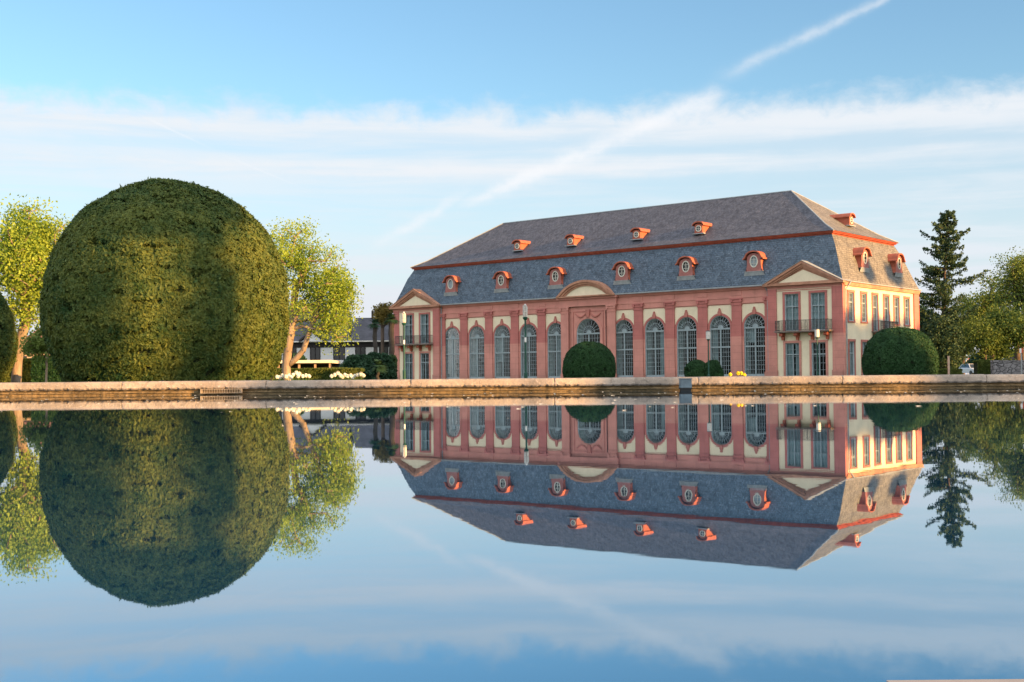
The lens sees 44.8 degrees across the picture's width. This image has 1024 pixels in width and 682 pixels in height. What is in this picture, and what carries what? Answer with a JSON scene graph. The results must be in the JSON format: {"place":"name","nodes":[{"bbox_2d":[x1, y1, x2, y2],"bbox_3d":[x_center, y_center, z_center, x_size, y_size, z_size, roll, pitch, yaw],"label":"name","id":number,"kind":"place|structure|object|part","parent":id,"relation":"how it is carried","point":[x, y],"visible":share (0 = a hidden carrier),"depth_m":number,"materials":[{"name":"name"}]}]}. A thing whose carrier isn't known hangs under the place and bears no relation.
{"place":"outdoors","nodes":[
{"label":"outdoors","id":0,"kind":"place"},
{"bbox_2d":[23,330,43,357],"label":"brick house","id":1,"kind":"structure","parent":0,"point":[25,356],"depth_m":88.02,"materials":[{"name":"red brick"}]},
{"bbox_2d":[281,306,388,362],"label":"white house","id":2,"kind":"structure","parent":0,"point":[314,351],"depth_m":140.04,"materials":[{"name":"grey tile"},{"name":"dark timber"},{"name":"white plaster"}]},
{"bbox_2d":[310,347,320,359],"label":"window frame","id":3,"kind":"structure","parent":2,"relation":"in","point":[315,347],"depth_m":140.00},
{"bbox_2d":[333,347,344,359],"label":"window frame","id":4,"kind":"structure","parent":2,"relation":"in","point":[333,347],"depth_m":140.00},
{"bbox_2d":[0,388,1023,681],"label":"water","id":5,"kind":"structure","parent":0,"point":[708,536],"depth_m":1.97,"materials":[{"name":"blue liquid"}]},
{"bbox_2d":[886,679,1023,681],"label":"stone slab","id":6,"kind":"structure","parent":5,"relation":"in","point":[995,680],"depth_m":0.77,"materials":[{"name":"beige stone"}]},
{"bbox_2d":[0,0,1023,373],"label":"sky","id":7,"kind":"structure","parent":0,"point":[411,131],"materials":[{"name":"blue"}]},
{"bbox_2d":[41,389,1020,424],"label":"floating petals","id":8,"kind":"object","parent":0,"point":[583,394],"visible":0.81,"depth_m":15.69,"materials":[{"name":"plant"}]},
{"bbox_2d":[990,360,1023,373],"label":"stone wall","id":9,"kind":"structure","parent":0,"point":[1005,366],"depth_m":93.97,"materials":[{"name":"grey stone"}]},
{"label":"ground","id":10,"kind":"structure","parent":0,"visible":0},
{"bbox_2d":[0,292,18,382],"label":"topiary ball","id":11,"kind":"object","parent":10,"relation":"on","point":[8,337],"visible":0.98,"depth_m":55.97,"materials":[{"name":"green plant"}]},
{"bbox_2d":[6,358,31,382],"bbox_3d":[-25.105,1.539,62.469,2.509,1.507,1.247,0,-2,0],"label":"hedge","id":12,"kind":"object","parent":10,"relation":"on","point":[26,370],"visible":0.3,"depth_m":61.99,"materials":[{"name":"green plant"}]},
{"bbox_2d":[14,324,52,381],"bbox_3d":[-18.839,0.671,50.086,2.166,2.787,1.907,0,-2,0],"label":"sapling","id":13,"kind":"object","parent":10,"relation":"on","point":[33,345],"visible":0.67,"depth_m":49.72,"materials":[{"name":"green plant"}]},
{"bbox_2d":[0,193,72,381],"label":"leafy tree","id":14,"kind":"object","parent":10,"relation":"on","point":[26,241],"visible":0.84,"depth_m":59.54,"materials":[{"name":"green plant"}]},
{"bbox_2d":[30,356,62,381],"bbox_3d":[-20.500,1.355,56.474,2.481,1.438,1.244,0,-2,0],"label":"hedge","id":15,"kind":"object","parent":10,"relation":"on","point":[37,374],"visible":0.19,"depth_m":55.98,"materials":[{"name":"green plant"}]},
{"bbox_2d":[37,177,289,381],"bbox_3d":[-9.994,-1.748,36.028,7.043,6.022,7.114,0,-2,0],"label":"topiary ball","id":16,"kind":"object","parent":10,"relation":"on","point":[159,279],"visible":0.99,"depth_m":33.37,"materials":[{"name":"green plant"}]},
{"bbox_2d":[291,352,306,359],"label":"shrub","id":17,"kind":"object","parent":10,"relation":"on","point":[303,357],"visible":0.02,"depth_m":94.44,"materials":[{"name":"green plant"}]},
{"bbox_2d":[270,360,340,380],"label":"bench","id":18,"kind":"object","parent":10,"relation":"on","point":[315,363],"visible":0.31,"depth_m":78.84,"materials":[{"name":"beige wood"}]},
{"bbox_2d":[266,215,364,379],"bbox_3d":[-8.400,-1.635,52.101,4.416,7.341,3.142,0,-2,0],"label":"forked tree","id":19,"kind":"object","parent":10,"relation":"on","point":[331,279],"visible":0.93,"depth_m":51.85,"materials":[{"name":"green plant"}]},
{"bbox_2d":[272,367,364,380],"bbox_3d":[-9.724,1.732,62.571,4.585,0.869,1.406,0,-2,0],"label":"white flower bed","id":20,"kind":"object","parent":10,"relation":"on","point":[321,373],"visible":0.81,"depth_m":61.98,"materials":[{"name":"green plant"}]},
{"bbox_2d":[339,354,375,379],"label":"shrub","id":21,"kind":"object","parent":10,"relation":"on","point":[357,361],"visible":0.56,"depth_m":67.44,"materials":[{"name":"green plant"}]},
{"bbox_2d":[368,319,381,352],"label":"palm tree","id":22,"kind":"object","parent":10,"relation":"on","point":[374,326],"visible":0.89,"depth_m":81.92,"materials":[{"name":"green plant"}]},
{"bbox_2d":[369,359,388,379],"bbox_3d":[-6.460,1.422,59.956,1.172,1.144,1.142,0,-2,0],"label":"palm tree","id":23,"kind":"object","parent":10,"relation":"on","point":[378,365],"visible":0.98,"depth_m":59.87,"materials":[{"name":"green plant"}]},
{"bbox_2d":[371,302,392,352],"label":"palm tree","id":24,"kind":"object","parent":10,"relation":"on","point":[381,311],"visible":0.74,"depth_m":134.54,"materials":[{"name":"green plant"}]},
{"bbox_2d":[368,351,397,379],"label":"shrub","id":25,"kind":"object","parent":10,"relation":"on","point":[391,360],"visible":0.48,"depth_m":69.53,"materials":[{"name":"green plant"}]},
{"bbox_2d":[384,313,399,354],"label":"palm tree","id":26,"kind":"object","parent":10,"relation":"on","point":[392,320],"visible":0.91,"depth_m":83.90,"materials":[{"name":"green plant"}]},
{"bbox_2d":[402,312,405,378],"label":"street lamp","id":27,"kind":"object","parent":10,"relation":"on","point":[404,324],"visible":0.97,"depth_m":72.98,"materials":[{"name":"green metal"}]},
{"bbox_2d":[0,374,1023,395],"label":"pool wall","id":28,"kind":"structure","parent":10,"relation":"on","point":[502,385],"depth_m":24.26,"materials":[{"name":"stone"}]},
{"bbox_2d":[678,378,691,390],"bbox_3d":[3.313,0.883,23.733,0.229,0.340,0.240,0,-2,0],"label":"water fitting","id":29,"kind":"object","parent":28,"relation":"attached to","point":[685,384],"visible":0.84,"depth_m":23.63,"materials":[{"name":"grey plastic"}]},
{"bbox_2d":[523,304,527,377],"bbox_3d":[0.673,0.129,62.025,0.260,3.970,0.260,0,-2,0],"label":"street lamp","id":30,"kind":"object","parent":10,"relation":"on","point":[525,312],"visible":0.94,"depth_m":61.98,"materials":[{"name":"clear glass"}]},
{"bbox_2d":[562,341,615,377],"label":"topiary dome","id":31,"kind":"structure","parent":10,"relation":"on","point":[587,359],"depth_m":93.50,"materials":[{"name":"green plant"}]},
{"bbox_2d":[389,190,921,378],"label":"orangery building","id":32,"kind":"structure","parent":10,"relation":"on","point":[764,284],"depth_m":113.09,"materials":[{"name":"pink paint"}]},
{"bbox_2d":[405,313,413,343],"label":"window","id":33,"kind":"structure","parent":32,"relation":"in","point":[407,327],"depth_m":131.26,"materials":[{"name":"grey glass"}]},
{"bbox_2d":[405,352,413,378],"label":"window","id":34,"kind":"structure","parent":32,"relation":"in","point":[407,354],"depth_m":131.13,"materials":[{"name":"grey paint"}]},
{"bbox_2d":[419,312,429,343],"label":"window","id":35,"kind":"structure","parent":32,"relation":"in","point":[422,316],"depth_m":129.95,"materials":[{"name":"grey glass"}]},
{"bbox_2d":[419,351,430,378],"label":"window","id":36,"kind":"structure","parent":32,"relation":"in","point":[421,353],"depth_m":129.85,"materials":[{"name":"grey paint"}]},
{"bbox_2d":[445,321,459,378],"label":"arched window","id":37,"kind":"structure","parent":32,"relation":"in","point":[451,342],"depth_m":127.90,"materials":[{"name":"grey glass"}]},
{"bbox_2d":[468,320,484,378],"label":"arched window","id":38,"kind":"structure","parent":32,"relation":"in","point":[473,348],"depth_m":125.89,"materials":[{"name":"grey glass"}]},
{"bbox_2d":[493,319,510,377],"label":"arched window","id":39,"kind":"structure","parent":32,"relation":"in","point":[499,358],"depth_m":123.79,"materials":[{"name":"grey glass"}]},
{"bbox_2d":[519,318,537,377],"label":"arched window","id":40,"kind":"structure","parent":32,"relation":"in","point":[521,332],"depth_m":121.44,"materials":[{"name":"grey glass"}]},
{"bbox_2d":[546,316,560,377],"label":"arched window","id":41,"kind":"structure","parent":32,"relation":"in","point":[552,327],"depth_m":119.42,"materials":[{"name":"grey glass"}]},
{"bbox_2d":[574,315,606,346],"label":"arched window","id":42,"kind":"structure","parent":32,"relation":"in","point":[579,329],"depth_m":116.88,"materials":[{"name":"grey glass"}]},
{"bbox_2d":[616,313,633,376],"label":"arched window","id":43,"kind":"structure","parent":32,"relation":"in","point":[619,323],"depth_m":114.21,"materials":[{"name":"grey paint"}]},
{"bbox_2d":[643,311,665,376],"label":"arched window","id":44,"kind":"structure","parent":32,"relation":"in","point":[648,331],"depth_m":112.11,"materials":[{"name":"grey paint"}]},
{"bbox_2d":[675,310,697,376],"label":"arched window","id":45,"kind":"structure","parent":32,"relation":"in","point":[679,327],"depth_m":110.26,"materials":[{"name":"grey paint"}]},
{"bbox_2d":[708,308,731,375],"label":"arched window","id":46,"kind":"structure","parent":32,"relation":"in","point":[713,342],"depth_m":107.78,"materials":[{"name":"grey paint"}]},
{"bbox_2d":[742,307,764,375],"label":"arched window","id":47,"kind":"structure","parent":32,"relation":"in","point":[749,335],"depth_m":105.91,"materials":[{"name":"grey paint"}]},
{"bbox_2d":[782,291,800,330],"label":"window","id":48,"kind":"structure","parent":32,"relation":"in","point":[791,301],"depth_m":103.15,"materials":[{"name":"grey glass"}]},
{"bbox_2d":[783,340,801,375],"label":"window","id":49,"kind":"structure","parent":32,"relation":"in","point":[788,346],"depth_m":103.10,"materials":[{"name":"grey paint"}]},
{"bbox_2d":[808,290,827,329],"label":"window","id":50,"kind":"structure","parent":32,"relation":"in","point":[817,298],"depth_m":101.60,"materials":[{"name":"grey glass"}]},
{"bbox_2d":[809,340,827,375],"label":"window","id":51,"kind":"structure","parent":32,"relation":"in","point":[811,342],"depth_m":101.60,"materials":[{"name":"grey paint"}]},
{"bbox_2d":[847,289,855,322],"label":"window","id":52,"kind":"structure","parent":32,"relation":"in","point":[850,293],"depth_m":101.65,"materials":[{"name":"grey paint"}]},
{"bbox_2d":[848,339,855,374],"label":"window","id":53,"kind":"structure","parent":32,"relation":"in","point":[851,342],"depth_m":101.59,"materials":[{"name":"grey glass"}]},
{"bbox_2d":[860,291,867,323],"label":"window","id":54,"kind":"structure","parent":32,"relation":"in","point":[863,294],"depth_m":103.58,"materials":[{"name":"grey paint"}]},
{"bbox_2d":[861,339,868,374],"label":"window","id":55,"kind":"structure","parent":32,"relation":"in","point":[863,342],"depth_m":102.77,"materials":[{"name":"pink paint"}]},
{"bbox_2d":[871,292,878,330],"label":"window","id":56,"kind":"structure","parent":32,"relation":"in","point":[874,296],"depth_m":105.39,"materials":[{"name":"grey paint"}]},
{"bbox_2d":[883,294,889,328],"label":"window","id":57,"kind":"structure","parent":32,"relation":"in","point":[886,297],"depth_m":107.23,"materials":[{"name":"grey glass"}]},
{"bbox_2d":[893,295,900,325],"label":"window","id":58,"kind":"structure","parent":32,"relation":"in","point":[896,298],"depth_m":108.90,"materials":[{"name":"grey paint"}]},
{"bbox_2d":[903,296,910,326],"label":"window","id":59,"kind":"structure","parent":32,"relation":"in","point":[906,299],"depth_m":110.60,"materials":[{"name":"grey glass"}]},
{"bbox_2d":[684,359,704,376],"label":"topiary dome","id":60,"kind":"structure","parent":10,"relation":"on","point":[694,368],"depth_m":92.30,"materials":[{"name":"green plant"}]},
{"bbox_2d":[706,330,710,376],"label":"street lamp","id":61,"kind":"object","parent":10,"relation":"on","point":[708,335],"visible":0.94,"depth_m":88.95,"materials":[{"name":"green metal"}]},
{"bbox_2d":[704,359,723,376],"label":"topiary dome","id":62,"kind":"structure","parent":10,"relation":"on","point":[715,369],"depth_m":91.91,"materials":[{"name":"green plant"}]},
{"bbox_2d":[814,328,818,375],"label":"street lamp","id":63,"kind":"object","parent":10,"relation":"on","point":[817,337],"visible":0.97,"depth_m":89.94,"materials":[{"name":"metal"}]},
{"bbox_2d":[861,327,939,374],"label":"topiary dome","id":64,"kind":"structure","parent":10,"relation":"on","point":[899,351],"depth_m":86.11,"materials":[{"name":"green plant"}]},
{"bbox_2d":[919,304,936,337],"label":"broadleaf tree","id":65,"kind":"object","parent":10,"relation":"on","point":[920,315],"visible":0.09,"depth_m":129.58,"materials":[{"name":"green plant"}]},
{"bbox_2d":[923,309,971,368],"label":"broadleaf tree","id":66,"kind":"object","parent":10,"relation":"on","point":[949,346],"visible":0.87,"depth_m":118.28,"materials":[{"name":"green plant"}]},
{"bbox_2d":[947,356,949,374],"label":"stone pillar","id":67,"kind":"structure","parent":10,"relation":"on","point":[948,360],"depth_m":100.94,"materials":[{"name":"beige stone"}]},
{"bbox_2d":[938,368,962,374],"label":"hedge","id":68,"kind":"object","parent":10,"relation":"on","point":[943,371],"visible":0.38,"depth_m":104.96,"materials":[{"name":"green plant"}]},
{"bbox_2d":[914,209,987,368],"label":"tall conifer","id":69,"kind":"object","parent":10,"relation":"on","point":[942,293],"visible":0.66,"depth_m":121.72,"materials":[{"name":"green plant"}]},
{"bbox_2d":[947,292,980,373],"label":"broadleaf tree","id":70,"kind":"object","parent":10,"relation":"on","point":[967,306],"visible":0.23,"depth_m":164.01,"materials":[{"name":"green plant"}]},
{"bbox_2d":[958,364,973,373],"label":"parked car","id":71,"kind":"object","parent":10,"relation":"on","point":[968,368],"visible":0.34,"depth_m":149.52,"materials":[{"name":"silver metal"}]},
{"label":"window glass","id":72,"kind":"part","parent":71,"relation":"part of","materials":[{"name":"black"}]},
{"bbox_2d":[965,351,989,363],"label":"shrub","id":73,"kind":"object","parent":10,"relation":"on","point":[969,360],"visible":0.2,"depth_m":154.28,"materials":[{"name":"green plant"}]},
{"bbox_2d":[972,359,990,373],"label":"hedge","id":74,"kind":"object","parent":10,"relation":"on","point":[982,366],"visible":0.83,"depth_m":96.96,"materials":[{"name":"green plant"}]},
{"bbox_2d":[961,270,1012,359],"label":"broadleaf tree","id":75,"kind":"object","parent":10,"relation":"on","point":[982,298],"visible":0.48,"depth_m":134.75,"materials":[{"name":"green plant"}]},
{"bbox_2d":[958,314,1017,359],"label":"broadleaf tree","id":76,"kind":"object","parent":10,"relation":"on","point":[984,339],"visible":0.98,"depth_m":118.45,"materials":[{"name":"green plant"}]},
{"bbox_2d":[975,302,1023,359],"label":"broadleaf tree","id":77,"kind":"object","parent":10,"relation":"on","point":[1000,354],"visible":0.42,"depth_m":119.17,"materials":[{"name":"green plant"}]},
{"bbox_2d":[990,302,1023,359],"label":"broadleaf tree","id":78,"kind":"object","parent":10,"relation":"on","point":[1019,342],"visible":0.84,"depth_m":118.36,"materials":[{"name":"green plant"}]},
{"bbox_2d":[1019,348,1022,373],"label":"street lamp","id":79,"kind":"object","parent":10,"relation":"on","point":[1021,350],"visible":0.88,"depth_m":92.96,"materials":[{"name":"white paint"}]},
{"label":"raised bank","id":80,"kind":"structure","parent":0,"visible":0},
{"bbox_2d":[982,246,1023,359],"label":"broadleaf tree","id":81,"kind":"object","parent":80,"relation":"on","point":[1015,275],"visible":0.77,"depth_m":126.75,"materials":[{"name":"green plant"}]}
]}

